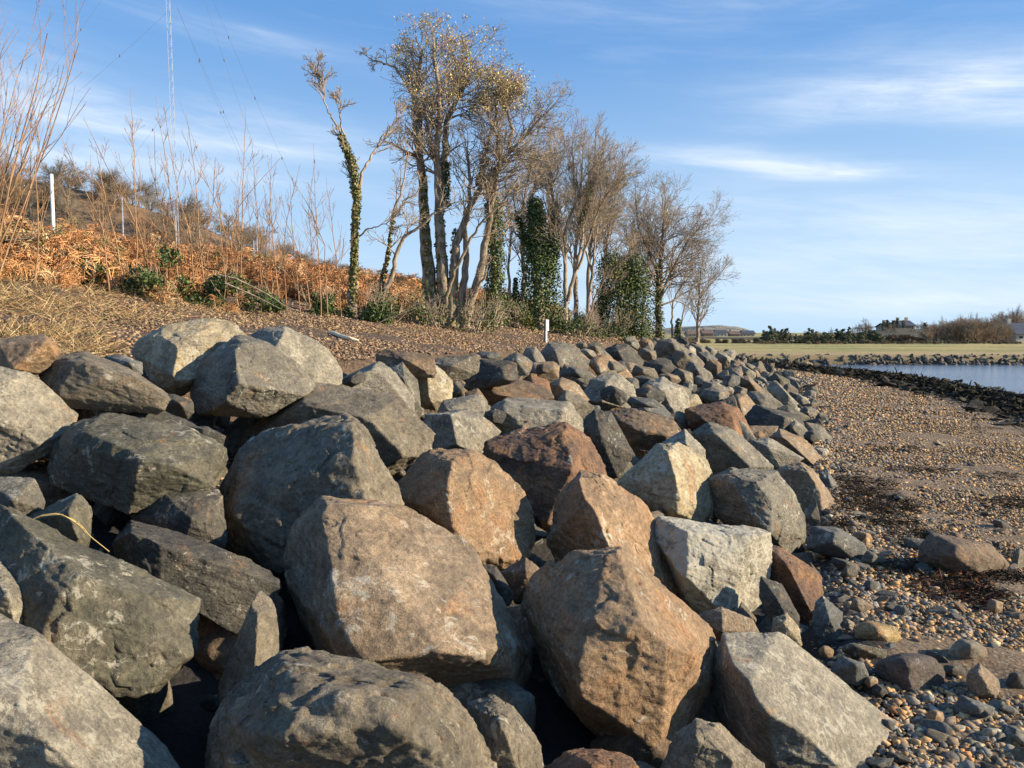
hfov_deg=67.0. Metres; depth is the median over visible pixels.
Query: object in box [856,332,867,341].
conifer
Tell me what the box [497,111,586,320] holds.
bare tree
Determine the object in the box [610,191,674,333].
bare tree
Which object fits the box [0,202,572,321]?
bracken
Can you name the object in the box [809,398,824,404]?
boulder
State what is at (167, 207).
sapling
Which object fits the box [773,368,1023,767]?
shingle
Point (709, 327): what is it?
crag hill
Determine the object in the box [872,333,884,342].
conifer
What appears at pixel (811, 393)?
boulder
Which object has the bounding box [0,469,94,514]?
boulder
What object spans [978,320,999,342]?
bare tree
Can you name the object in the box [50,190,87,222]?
bare tree
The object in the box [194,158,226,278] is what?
sapling
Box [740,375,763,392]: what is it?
boulder
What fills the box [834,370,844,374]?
weedy rock
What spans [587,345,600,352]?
boulder
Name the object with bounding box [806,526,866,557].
beach stone
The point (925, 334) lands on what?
bare tree
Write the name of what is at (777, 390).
boulder
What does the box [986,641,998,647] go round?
cobble
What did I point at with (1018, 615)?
cobble
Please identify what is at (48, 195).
bare tree
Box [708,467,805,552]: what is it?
boulder
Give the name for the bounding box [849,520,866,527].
beach stone
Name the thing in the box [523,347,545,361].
boulder
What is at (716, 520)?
broken stone
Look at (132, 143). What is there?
sapling
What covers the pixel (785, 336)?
conifer
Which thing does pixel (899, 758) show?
cobble
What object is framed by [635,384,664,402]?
boulder
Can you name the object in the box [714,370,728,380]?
boulder
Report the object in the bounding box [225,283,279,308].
fallen stem
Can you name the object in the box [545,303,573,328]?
bare shrub
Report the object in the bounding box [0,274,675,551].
stony litter
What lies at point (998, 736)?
cobble
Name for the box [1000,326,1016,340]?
bare tree
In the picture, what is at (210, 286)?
ivy bush
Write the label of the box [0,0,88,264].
willow shrub
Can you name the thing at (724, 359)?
boulder
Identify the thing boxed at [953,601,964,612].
cobble
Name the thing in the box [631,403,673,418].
boulder
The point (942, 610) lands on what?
cobble
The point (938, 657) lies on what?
cobble
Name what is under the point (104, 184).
bare tree
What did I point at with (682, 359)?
boulder
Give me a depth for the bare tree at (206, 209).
150.78 m
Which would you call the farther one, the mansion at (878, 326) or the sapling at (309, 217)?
the mansion at (878, 326)
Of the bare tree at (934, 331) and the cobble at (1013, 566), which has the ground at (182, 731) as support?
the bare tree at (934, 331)
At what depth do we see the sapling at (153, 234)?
14.38 m
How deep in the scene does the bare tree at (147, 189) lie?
145.22 m
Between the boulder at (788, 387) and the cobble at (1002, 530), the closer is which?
the cobble at (1002, 530)
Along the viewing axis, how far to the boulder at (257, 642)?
3.16 m
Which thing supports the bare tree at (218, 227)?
on the hill at (117, 229)
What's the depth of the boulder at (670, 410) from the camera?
14.09 m
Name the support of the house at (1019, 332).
on the ground at (182, 731)
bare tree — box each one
[0,148,14,167]
[0,153,31,180]
[0,162,26,202]
[0,190,11,210]
[2,175,39,210]
[3,175,32,201]
[18,162,47,181]
[18,188,41,217]
[31,215,59,230]
[33,162,63,185]
[33,179,72,205]
[33,183,59,206]
[35,177,60,201]
[37,156,80,190]
[38,186,59,210]
[39,156,79,192]
[48,164,90,192]
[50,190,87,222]
[54,182,80,216]
[57,160,92,188]
[60,209,90,231]
[81,177,111,201]
[83,174,119,190]
[90,167,119,199]
[90,170,122,197]
[90,196,123,221]
[94,172,127,196]
[97,167,120,199]
[98,179,131,203]
[100,187,132,213]
[110,179,136,204]
[125,183,145,205]
[126,209,159,234]
[135,175,160,210]
[135,180,162,211]
[140,196,160,210]
[141,210,177,238]
[146,200,179,232]
[147,206,183,230]
[150,220,180,243]
[150,225,186,243]
[156,196,175,211]
[166,219,193,248]
[173,192,207,220]
[178,205,191,223]
[180,200,218,231]
[182,229,205,247]
[195,206,217,227]
[211,215,239,238]
[213,210,241,236]
[215,217,245,241]
[223,222,252,248]
[238,239,268,257]
[242,224,264,244]
[242,233,265,249]
[243,223,278,250]
[244,228,263,247]
[250,242,289,255]
[275,244,292,256]
[276,241,295,257]
[286,250,302,260]
[301,47,409,316]
[364,134,470,292]
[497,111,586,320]
[517,116,649,333]
[546,105,649,318]
[562,158,641,333]
[607,164,734,338]
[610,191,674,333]
[663,248,704,338]
[674,241,739,342]
[852,318,873,332]
[918,326,929,338]
[918,327,934,342]
[926,324,945,341]
[928,323,947,341]
[937,318,961,342]
[939,321,961,339]
[941,320,968,341]
[944,320,962,340]
[952,321,975,341]
[957,319,985,340]
[964,318,989,340]
[974,319,996,342]
[978,319,998,342]
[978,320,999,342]
[979,314,1006,323]
[990,310,1014,322]
[993,323,1010,340]
[994,322,1006,341]
[997,311,1023,322]
[997,325,1015,338]
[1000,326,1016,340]
[1003,308,1023,322]
[1007,305,1023,320]
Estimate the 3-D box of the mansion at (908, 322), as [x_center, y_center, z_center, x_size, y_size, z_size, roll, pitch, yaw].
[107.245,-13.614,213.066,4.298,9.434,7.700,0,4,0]
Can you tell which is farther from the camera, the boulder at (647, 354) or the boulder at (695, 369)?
the boulder at (647, 354)
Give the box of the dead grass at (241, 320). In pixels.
[45,285,543,337]
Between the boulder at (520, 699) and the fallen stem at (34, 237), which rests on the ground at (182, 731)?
the boulder at (520, 699)
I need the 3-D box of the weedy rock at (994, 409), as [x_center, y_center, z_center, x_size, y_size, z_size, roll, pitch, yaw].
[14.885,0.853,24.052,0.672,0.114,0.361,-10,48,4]
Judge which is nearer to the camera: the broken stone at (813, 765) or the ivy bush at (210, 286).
the broken stone at (813, 765)
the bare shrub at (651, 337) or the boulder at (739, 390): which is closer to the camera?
the boulder at (739, 390)
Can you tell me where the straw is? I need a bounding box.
[33,513,109,551]
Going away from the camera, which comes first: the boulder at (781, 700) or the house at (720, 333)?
the boulder at (781, 700)
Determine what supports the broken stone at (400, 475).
on the ground at (182, 731)
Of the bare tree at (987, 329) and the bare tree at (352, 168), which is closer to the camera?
the bare tree at (352, 168)
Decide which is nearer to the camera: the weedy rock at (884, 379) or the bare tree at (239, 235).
the weedy rock at (884, 379)
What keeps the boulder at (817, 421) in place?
on the ground at (182, 731)
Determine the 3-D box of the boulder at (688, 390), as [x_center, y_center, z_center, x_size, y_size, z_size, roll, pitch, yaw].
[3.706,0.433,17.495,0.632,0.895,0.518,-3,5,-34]
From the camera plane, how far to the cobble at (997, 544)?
8.52 m
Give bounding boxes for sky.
[0,0,1023,332]
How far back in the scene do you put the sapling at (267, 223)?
16.80 m
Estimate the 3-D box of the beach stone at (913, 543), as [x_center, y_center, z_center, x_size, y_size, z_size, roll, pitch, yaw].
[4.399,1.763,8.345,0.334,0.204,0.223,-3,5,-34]
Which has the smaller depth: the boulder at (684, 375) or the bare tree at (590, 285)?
the boulder at (684, 375)
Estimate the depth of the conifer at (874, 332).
131.39 m
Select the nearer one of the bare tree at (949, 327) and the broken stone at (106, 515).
the broken stone at (106, 515)
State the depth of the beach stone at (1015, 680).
5.01 m
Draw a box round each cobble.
[821,520,834,525]
[822,508,833,514]
[836,634,852,639]
[837,594,849,601]
[843,609,855,615]
[848,579,856,585]
[852,511,867,516]
[854,561,870,569]
[857,761,870,767]
[863,531,875,535]
[863,683,886,697]
[866,758,893,767]
[872,698,882,702]
[874,590,897,596]
[876,596,889,602]
[879,550,894,555]
[884,603,897,611]
[885,537,898,542]
[886,642,896,647]
[887,752,913,762]
[894,492,904,497]
[911,637,921,642]
[917,719,952,735]
[923,606,947,615]
[925,651,948,662]
[925,728,948,743]
[927,530,938,534]
[933,441,945,445]
[951,532,963,537]
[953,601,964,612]
[970,710,989,718]
[980,504,991,508]
[980,762,997,767]
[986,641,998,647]
[988,699,1004,708]
[991,731,1005,740]
[992,528,1008,533]
[993,542,1001,547]
[1001,704,1018,714]
[1002,647,1023,654]
[1003,611,1012,614]
[1008,563,1018,573]
[1008,612,1023,619]
[1011,732,1023,746]
[1011,747,1023,762]
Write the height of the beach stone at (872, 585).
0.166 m
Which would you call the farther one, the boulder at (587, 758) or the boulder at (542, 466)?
the boulder at (542, 466)
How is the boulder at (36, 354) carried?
on the boulder at (38, 416)
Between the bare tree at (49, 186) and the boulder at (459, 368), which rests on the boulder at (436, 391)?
the boulder at (459, 368)
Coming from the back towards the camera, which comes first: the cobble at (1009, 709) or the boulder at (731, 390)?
the boulder at (731, 390)
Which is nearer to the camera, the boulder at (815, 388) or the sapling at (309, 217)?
the sapling at (309, 217)
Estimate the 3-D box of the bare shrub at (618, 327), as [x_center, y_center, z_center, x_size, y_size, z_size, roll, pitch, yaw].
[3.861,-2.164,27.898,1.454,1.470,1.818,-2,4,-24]
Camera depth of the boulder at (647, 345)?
24.46 m
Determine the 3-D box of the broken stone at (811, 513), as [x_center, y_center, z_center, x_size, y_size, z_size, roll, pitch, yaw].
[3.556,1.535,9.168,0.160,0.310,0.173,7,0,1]
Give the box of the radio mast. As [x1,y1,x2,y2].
[49,0,296,241]
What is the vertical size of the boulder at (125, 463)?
0.688 m
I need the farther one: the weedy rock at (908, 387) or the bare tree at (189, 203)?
the bare tree at (189, 203)
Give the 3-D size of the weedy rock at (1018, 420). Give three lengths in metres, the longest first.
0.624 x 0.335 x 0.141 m
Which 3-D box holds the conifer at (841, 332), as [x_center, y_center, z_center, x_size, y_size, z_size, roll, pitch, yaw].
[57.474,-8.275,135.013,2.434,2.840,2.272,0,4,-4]
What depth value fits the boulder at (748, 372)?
28.24 m
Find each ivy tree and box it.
[481,138,561,326]
[501,151,576,333]
[590,221,661,339]
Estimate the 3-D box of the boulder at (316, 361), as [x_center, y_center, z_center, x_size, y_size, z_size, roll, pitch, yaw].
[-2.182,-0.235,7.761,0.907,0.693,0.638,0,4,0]
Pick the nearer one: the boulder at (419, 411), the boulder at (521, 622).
the boulder at (521, 622)
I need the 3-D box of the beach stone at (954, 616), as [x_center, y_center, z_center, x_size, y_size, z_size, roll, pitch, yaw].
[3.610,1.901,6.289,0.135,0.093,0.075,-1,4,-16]
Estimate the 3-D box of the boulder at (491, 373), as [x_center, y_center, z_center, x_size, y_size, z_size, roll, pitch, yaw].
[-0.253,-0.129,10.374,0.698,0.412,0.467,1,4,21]
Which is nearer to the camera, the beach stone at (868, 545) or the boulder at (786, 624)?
the boulder at (786, 624)
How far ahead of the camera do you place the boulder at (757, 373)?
29.20 m
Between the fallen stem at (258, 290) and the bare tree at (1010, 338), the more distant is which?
the bare tree at (1010, 338)
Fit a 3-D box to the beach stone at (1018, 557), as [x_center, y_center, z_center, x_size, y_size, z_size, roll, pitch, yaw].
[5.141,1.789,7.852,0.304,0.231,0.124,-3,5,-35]
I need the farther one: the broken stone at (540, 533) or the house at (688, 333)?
the house at (688, 333)
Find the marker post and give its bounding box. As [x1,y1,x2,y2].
[544,319,548,342]
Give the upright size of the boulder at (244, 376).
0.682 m
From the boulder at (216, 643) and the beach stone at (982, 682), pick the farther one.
the beach stone at (982, 682)
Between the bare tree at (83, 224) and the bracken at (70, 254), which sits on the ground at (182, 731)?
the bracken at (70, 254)
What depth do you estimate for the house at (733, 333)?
366.35 m
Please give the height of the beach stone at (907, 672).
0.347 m
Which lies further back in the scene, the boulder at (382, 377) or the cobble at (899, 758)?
the boulder at (382, 377)
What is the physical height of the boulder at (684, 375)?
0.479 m
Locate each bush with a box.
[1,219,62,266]
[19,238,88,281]
[75,245,117,285]
[103,244,197,301]
[171,264,279,311]
[250,274,290,313]
[294,279,340,315]
[342,284,396,324]
[887,334,897,342]
[899,334,914,341]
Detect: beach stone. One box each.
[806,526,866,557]
[818,645,833,657]
[831,557,860,572]
[831,656,868,685]
[841,566,857,577]
[842,619,853,630]
[842,643,886,658]
[848,598,870,611]
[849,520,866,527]
[853,531,872,540]
[855,621,900,641]
[861,551,885,565]
[863,580,881,591]
[864,542,873,547]
[865,676,877,687]
[875,653,944,691]
[882,719,894,730]
[893,605,910,615]
[903,538,923,550]
[914,562,932,574]
[918,533,1009,573]
[926,709,944,721]
[943,665,965,676]
[945,759,959,763]
[947,639,986,659]
[948,612,963,620]
[953,695,994,722]
[966,663,999,699]
[981,728,1002,736]
[986,599,1002,613]
[992,520,1011,528]
[1001,724,1023,734]
[1005,672,1023,688]
[1012,548,1023,568]
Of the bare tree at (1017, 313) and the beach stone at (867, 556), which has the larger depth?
the bare tree at (1017, 313)
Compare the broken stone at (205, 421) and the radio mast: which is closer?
the broken stone at (205, 421)
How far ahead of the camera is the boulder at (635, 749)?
3.95 m
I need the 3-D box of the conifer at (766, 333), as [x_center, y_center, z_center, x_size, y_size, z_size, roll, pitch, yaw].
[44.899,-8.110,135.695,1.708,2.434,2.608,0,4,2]
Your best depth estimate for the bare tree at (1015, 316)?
187.59 m
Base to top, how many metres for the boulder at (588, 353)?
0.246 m
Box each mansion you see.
[874,320,895,329]
[891,317,916,328]
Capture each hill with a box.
[0,175,264,257]
[648,325,747,333]
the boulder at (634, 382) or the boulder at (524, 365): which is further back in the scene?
the boulder at (634, 382)
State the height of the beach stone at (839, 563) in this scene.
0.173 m
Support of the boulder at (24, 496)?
on the boulder
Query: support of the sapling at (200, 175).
on the ground at (182, 731)
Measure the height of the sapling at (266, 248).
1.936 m
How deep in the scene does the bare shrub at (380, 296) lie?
16.58 m
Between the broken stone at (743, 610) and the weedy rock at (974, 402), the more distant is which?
the weedy rock at (974, 402)
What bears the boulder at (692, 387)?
on the ground at (182, 731)
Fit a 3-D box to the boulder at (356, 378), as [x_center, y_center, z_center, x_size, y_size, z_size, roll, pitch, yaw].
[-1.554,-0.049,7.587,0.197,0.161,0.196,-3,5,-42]
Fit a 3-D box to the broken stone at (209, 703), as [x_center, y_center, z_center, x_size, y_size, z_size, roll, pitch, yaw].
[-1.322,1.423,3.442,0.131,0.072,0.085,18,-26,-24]
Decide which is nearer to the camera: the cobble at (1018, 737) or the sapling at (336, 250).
the cobble at (1018, 737)
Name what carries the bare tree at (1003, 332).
on the ground at (182, 731)
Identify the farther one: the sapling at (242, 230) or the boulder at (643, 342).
the boulder at (643, 342)
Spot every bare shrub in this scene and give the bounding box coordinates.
[358,277,435,321]
[390,277,434,322]
[396,285,458,327]
[444,293,504,337]
[472,291,517,329]
[475,289,527,322]
[489,298,539,331]
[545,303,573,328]
[551,307,603,338]
[573,300,602,329]
[578,313,628,341]
[599,304,644,337]
[632,307,660,338]
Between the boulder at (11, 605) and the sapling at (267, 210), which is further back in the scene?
the sapling at (267, 210)
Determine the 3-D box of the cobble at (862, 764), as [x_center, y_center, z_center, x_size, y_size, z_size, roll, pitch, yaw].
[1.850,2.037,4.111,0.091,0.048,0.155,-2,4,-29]
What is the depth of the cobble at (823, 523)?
9.17 m
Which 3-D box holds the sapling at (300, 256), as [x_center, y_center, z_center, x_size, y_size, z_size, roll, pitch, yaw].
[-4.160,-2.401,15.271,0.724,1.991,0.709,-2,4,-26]
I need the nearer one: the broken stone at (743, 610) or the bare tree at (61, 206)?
the broken stone at (743, 610)
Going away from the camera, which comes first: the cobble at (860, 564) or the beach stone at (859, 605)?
the beach stone at (859, 605)
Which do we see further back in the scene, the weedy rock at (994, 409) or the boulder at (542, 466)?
the weedy rock at (994, 409)
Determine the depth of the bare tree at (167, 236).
122.18 m
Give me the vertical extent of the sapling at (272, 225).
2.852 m
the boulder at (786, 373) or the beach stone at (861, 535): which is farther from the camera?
the boulder at (786, 373)
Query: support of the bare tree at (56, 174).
on the hill at (117, 229)
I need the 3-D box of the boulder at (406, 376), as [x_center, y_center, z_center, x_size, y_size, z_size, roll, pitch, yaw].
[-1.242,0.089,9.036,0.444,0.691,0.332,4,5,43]
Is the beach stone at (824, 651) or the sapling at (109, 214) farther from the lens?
the sapling at (109, 214)
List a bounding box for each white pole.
[49,174,58,232]
[121,197,123,235]
[256,209,257,253]
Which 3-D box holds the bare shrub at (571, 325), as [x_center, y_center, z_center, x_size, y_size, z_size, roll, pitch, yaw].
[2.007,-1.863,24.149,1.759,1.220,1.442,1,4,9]
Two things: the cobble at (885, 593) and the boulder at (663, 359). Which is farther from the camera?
the boulder at (663, 359)
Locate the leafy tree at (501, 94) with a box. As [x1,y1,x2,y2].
[355,9,576,328]
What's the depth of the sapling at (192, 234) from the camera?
14.57 m
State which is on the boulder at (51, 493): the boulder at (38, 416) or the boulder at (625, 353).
the boulder at (38, 416)
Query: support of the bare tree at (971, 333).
on the ground at (182, 731)
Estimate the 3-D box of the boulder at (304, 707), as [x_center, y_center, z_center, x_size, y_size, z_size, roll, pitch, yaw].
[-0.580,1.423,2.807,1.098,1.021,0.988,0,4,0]
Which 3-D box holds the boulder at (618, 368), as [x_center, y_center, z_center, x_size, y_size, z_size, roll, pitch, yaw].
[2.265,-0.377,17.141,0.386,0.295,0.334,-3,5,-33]
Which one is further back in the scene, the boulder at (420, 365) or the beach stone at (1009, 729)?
the boulder at (420, 365)
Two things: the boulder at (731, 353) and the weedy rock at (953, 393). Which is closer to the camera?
the weedy rock at (953, 393)
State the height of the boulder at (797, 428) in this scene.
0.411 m
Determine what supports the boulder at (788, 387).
on the ground at (182, 731)
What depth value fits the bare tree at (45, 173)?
139.78 m
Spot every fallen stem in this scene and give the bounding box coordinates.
[6,229,66,240]
[217,274,310,315]
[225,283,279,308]
[376,295,442,324]
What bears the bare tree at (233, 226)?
on the hill at (117, 229)
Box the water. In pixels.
[813,364,1023,393]
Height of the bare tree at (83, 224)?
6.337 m
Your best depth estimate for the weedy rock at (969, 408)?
24.36 m
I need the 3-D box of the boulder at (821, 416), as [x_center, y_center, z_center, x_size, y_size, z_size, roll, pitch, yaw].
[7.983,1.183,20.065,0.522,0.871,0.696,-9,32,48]
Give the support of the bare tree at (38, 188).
on the hill at (117, 229)
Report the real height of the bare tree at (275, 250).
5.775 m
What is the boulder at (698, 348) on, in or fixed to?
on the ground at (182, 731)
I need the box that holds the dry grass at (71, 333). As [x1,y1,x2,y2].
[0,271,266,357]
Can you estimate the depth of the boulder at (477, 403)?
8.87 m
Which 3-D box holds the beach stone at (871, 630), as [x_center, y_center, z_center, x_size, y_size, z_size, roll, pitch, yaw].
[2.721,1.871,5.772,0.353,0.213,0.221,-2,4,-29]
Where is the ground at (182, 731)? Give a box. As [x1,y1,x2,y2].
[0,273,1023,767]
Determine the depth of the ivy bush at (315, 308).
15.41 m
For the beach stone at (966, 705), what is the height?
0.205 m
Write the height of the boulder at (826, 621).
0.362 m
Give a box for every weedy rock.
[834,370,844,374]
[878,382,895,386]
[881,375,889,382]
[900,386,918,389]
[914,390,929,393]
[945,392,957,396]
[962,406,980,410]
[967,400,986,405]
[980,406,1002,412]
[991,422,1016,425]
[1012,418,1021,425]
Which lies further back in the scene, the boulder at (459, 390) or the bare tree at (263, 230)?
the bare tree at (263, 230)
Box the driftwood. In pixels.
[329,331,358,341]
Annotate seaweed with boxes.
[747,358,1023,613]
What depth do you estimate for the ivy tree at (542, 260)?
24.52 m
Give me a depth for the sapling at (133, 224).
13.84 m
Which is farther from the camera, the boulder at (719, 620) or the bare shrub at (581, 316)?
the bare shrub at (581, 316)
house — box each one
[684,329,700,336]
[700,329,714,336]
[714,328,728,336]
[728,329,739,335]
[739,329,755,335]
[1001,319,1023,341]
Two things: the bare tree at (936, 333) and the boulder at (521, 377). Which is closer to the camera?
the boulder at (521, 377)
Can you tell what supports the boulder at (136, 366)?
on the ground at (182, 731)
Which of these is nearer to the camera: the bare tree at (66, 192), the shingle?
the shingle
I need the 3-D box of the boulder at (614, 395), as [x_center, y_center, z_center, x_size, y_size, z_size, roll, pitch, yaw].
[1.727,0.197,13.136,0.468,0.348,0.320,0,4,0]
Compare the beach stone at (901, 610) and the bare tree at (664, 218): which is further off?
the bare tree at (664, 218)
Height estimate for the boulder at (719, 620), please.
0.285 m
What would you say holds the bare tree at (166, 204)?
on the hill at (117, 229)
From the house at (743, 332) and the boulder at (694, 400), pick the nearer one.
the boulder at (694, 400)
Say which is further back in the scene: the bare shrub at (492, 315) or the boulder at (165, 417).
the bare shrub at (492, 315)
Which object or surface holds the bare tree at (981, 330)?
on the ground at (182, 731)
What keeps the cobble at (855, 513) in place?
on the shingle
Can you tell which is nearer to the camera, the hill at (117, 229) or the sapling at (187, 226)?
the sapling at (187, 226)
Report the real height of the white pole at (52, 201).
3.232 m
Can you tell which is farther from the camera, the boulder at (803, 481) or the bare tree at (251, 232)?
the bare tree at (251, 232)
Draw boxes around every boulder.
[0,334,60,374]
[0,366,77,475]
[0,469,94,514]
[0,476,45,515]
[0,504,200,713]
[0,558,23,624]
[0,613,179,767]
[28,493,92,546]
[38,350,170,414]
[47,412,227,514]
[73,409,195,426]
[104,354,142,374]
[112,520,281,635]
[130,487,227,547]
[131,318,246,395]
[132,681,173,722]
[165,394,193,418]
[189,335,315,417]
[189,420,227,480]
[191,426,225,444]
[194,595,287,679]
[205,646,496,767]
[218,590,278,702]
[219,413,403,588]
[220,417,255,455]
[234,382,435,474]
[251,326,342,384]
[283,495,532,687]
[341,361,414,411]
[342,371,366,386]
[375,348,436,377]
[391,362,420,412]
[397,448,535,569]
[414,365,452,410]
[416,408,422,418]
[424,408,500,453]
[435,354,480,380]
[437,394,490,415]
[447,678,535,731]
[452,381,467,397]
[463,359,518,389]
[464,379,553,406]
[465,388,487,403]
[466,694,543,767]
[477,351,499,358]
[482,422,606,535]
[483,565,513,606]
[484,409,505,423]
[490,397,583,434]
[500,557,538,604]
[502,352,532,375]
[508,605,550,684]
[518,373,536,379]
[520,546,716,747]
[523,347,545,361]
[523,374,551,392]
[527,553,541,563]
[531,361,559,381]
[533,518,542,546]
[536,363,549,373]
[541,342,589,371]
[544,748,638,767]
[546,470,680,597]
[549,377,589,401]
[558,390,593,419]
[559,364,595,386]
[567,367,582,377]
[576,342,586,348]
[580,341,601,358]
[581,349,595,357]
[583,373,636,410]
[583,409,634,477]
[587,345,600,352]
[588,354,632,378]
[590,346,611,358]
[590,726,682,767]
[597,370,616,376]
[600,385,627,405]
[605,343,643,365]
[609,360,624,372]
[609,408,680,457]
[609,462,632,481]
[617,442,715,521]
[618,361,627,369]
[622,336,638,343]
[625,362,639,376]
[626,377,638,389]
[627,396,661,407]
[628,340,639,349]
[630,455,639,465]
[631,365,658,378]
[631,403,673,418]
[633,375,655,387]
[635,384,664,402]
[635,761,654,767]
[637,341,652,361]
[638,336,653,349]
[638,348,656,360]
[639,339,651,346]
[642,376,689,430]
[643,360,676,374]
[651,510,664,518]
[653,338,688,357]
[655,516,772,612]
[656,357,671,362]
[658,373,680,383]
[660,356,673,364]
[660,718,764,767]
[662,429,705,457]
[664,406,674,417]
[671,350,697,369]
[673,368,692,384]
[676,335,688,345]
[679,385,691,393]
[683,382,696,392]
[684,401,753,437]
[686,346,695,354]
[686,362,712,383]
[688,353,703,367]
[688,394,701,406]
[689,343,709,354]
[691,388,706,403]
[691,422,773,474]
[695,375,709,386]
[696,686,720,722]
[697,352,717,364]
[698,607,759,640]
[699,381,728,393]
[699,387,729,403]
[704,359,721,376]
[705,346,717,354]
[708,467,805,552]
[711,632,900,767]
[714,352,732,369]
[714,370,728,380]
[722,374,739,387]
[722,395,737,406]
[724,349,735,359]
[727,386,733,394]
[729,370,742,375]
[730,360,745,366]
[732,366,742,374]
[733,386,746,394]
[734,394,754,415]
[739,364,755,378]
[739,421,755,447]
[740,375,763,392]
[744,404,805,439]
[745,363,754,369]
[747,391,782,408]
[749,426,777,437]
[752,369,760,378]
[753,367,764,373]
[753,431,765,438]
[753,437,803,470]
[754,361,765,369]
[755,373,772,379]
[756,376,766,382]
[756,616,808,633]
[759,383,772,396]
[759,576,799,625]
[764,363,773,372]
[767,373,789,385]
[767,380,798,407]
[769,429,821,464]
[770,545,823,620]
[771,613,802,646]
[777,405,809,420]
[777,462,835,516]
[783,370,794,377]
[783,383,797,392]
[786,376,799,381]
[789,391,801,400]
[789,420,807,437]
[790,380,800,387]
[791,552,814,563]
[796,395,809,406]
[800,406,819,417]
[803,390,815,396]
[803,402,817,406]
[803,419,823,427]
[803,430,819,442]
[804,383,818,390]
[805,386,819,394]
[805,422,832,440]
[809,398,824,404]
[811,596,842,645]
[814,448,828,455]
[815,412,828,420]
[818,468,836,488]
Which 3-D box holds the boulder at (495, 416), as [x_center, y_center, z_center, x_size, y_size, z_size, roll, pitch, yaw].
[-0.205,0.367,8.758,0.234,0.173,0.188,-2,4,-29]
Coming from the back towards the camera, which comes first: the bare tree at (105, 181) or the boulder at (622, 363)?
the bare tree at (105, 181)
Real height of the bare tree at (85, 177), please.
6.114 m
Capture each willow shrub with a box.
[0,0,81,273]
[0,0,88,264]
[0,65,65,281]
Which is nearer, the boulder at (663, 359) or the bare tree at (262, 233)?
the boulder at (663, 359)
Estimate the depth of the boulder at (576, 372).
14.40 m
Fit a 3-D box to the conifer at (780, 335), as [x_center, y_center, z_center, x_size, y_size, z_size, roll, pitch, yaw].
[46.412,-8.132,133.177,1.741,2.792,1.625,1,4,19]
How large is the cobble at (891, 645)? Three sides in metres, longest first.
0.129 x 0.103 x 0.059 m
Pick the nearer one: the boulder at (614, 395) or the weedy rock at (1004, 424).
the boulder at (614, 395)
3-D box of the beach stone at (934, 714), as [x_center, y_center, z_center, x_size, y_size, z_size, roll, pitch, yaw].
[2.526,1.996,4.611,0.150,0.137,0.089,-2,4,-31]
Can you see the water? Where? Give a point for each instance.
(1009, 377)
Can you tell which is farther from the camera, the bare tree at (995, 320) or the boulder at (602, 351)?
the bare tree at (995, 320)
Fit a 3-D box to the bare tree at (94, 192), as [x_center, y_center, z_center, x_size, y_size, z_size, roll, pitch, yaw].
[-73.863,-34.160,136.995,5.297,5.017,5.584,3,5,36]
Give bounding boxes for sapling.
[58,130,116,293]
[60,189,76,238]
[83,117,151,271]
[86,155,108,256]
[92,144,125,292]
[111,106,144,296]
[113,201,146,264]
[121,185,157,270]
[132,177,149,265]
[138,131,181,284]
[146,203,168,275]
[151,171,186,266]
[155,101,186,301]
[156,109,194,292]
[176,186,205,280]
[182,116,215,300]
[191,180,214,274]
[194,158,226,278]
[195,155,226,300]
[205,160,240,294]
[205,161,277,282]
[219,112,258,307]
[224,166,245,295]
[243,148,267,292]
[253,200,278,291]
[254,165,276,278]
[258,155,281,310]
[258,167,299,310]
[259,186,282,271]
[261,210,279,293]
[271,188,309,314]
[281,212,322,310]
[288,173,341,315]
[295,143,329,315]
[302,169,320,296]
[324,178,352,316]
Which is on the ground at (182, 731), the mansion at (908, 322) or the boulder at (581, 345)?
the boulder at (581, 345)
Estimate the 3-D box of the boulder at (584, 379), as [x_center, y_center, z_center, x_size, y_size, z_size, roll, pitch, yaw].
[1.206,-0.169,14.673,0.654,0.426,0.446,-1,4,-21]
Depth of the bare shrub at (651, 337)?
30.82 m
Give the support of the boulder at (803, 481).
on the ground at (182, 731)
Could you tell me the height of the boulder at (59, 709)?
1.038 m
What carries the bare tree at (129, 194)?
on the hill at (117, 229)
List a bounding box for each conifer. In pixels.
[762,331,769,340]
[764,325,777,341]
[777,329,783,341]
[778,328,791,341]
[797,335,802,342]
[801,333,808,339]
[806,328,813,341]
[810,329,818,340]
[812,333,819,340]
[818,332,828,343]
[825,333,834,341]
[834,329,849,342]
[839,333,849,341]
[845,327,851,341]
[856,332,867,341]
[865,330,872,342]
[868,330,877,340]
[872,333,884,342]
[884,320,890,328]
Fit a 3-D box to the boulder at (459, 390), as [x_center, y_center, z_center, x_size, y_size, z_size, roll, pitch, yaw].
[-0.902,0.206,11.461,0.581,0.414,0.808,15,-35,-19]
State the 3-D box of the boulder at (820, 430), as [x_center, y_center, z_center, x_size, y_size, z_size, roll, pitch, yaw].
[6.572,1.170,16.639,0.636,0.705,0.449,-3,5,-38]
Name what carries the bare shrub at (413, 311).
on the ground at (182, 731)
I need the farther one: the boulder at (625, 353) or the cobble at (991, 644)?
the boulder at (625, 353)
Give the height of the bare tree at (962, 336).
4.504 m
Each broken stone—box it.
[92,502,122,525]
[141,369,151,382]
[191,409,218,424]
[196,417,213,429]
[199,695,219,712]
[215,416,230,429]
[392,470,405,478]
[534,526,548,541]
[536,560,544,567]
[711,517,719,523]
[737,601,756,623]
[804,501,819,525]
[808,562,819,573]
[811,763,832,767]
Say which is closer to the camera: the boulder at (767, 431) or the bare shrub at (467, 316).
the boulder at (767, 431)
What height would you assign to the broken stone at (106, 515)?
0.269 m

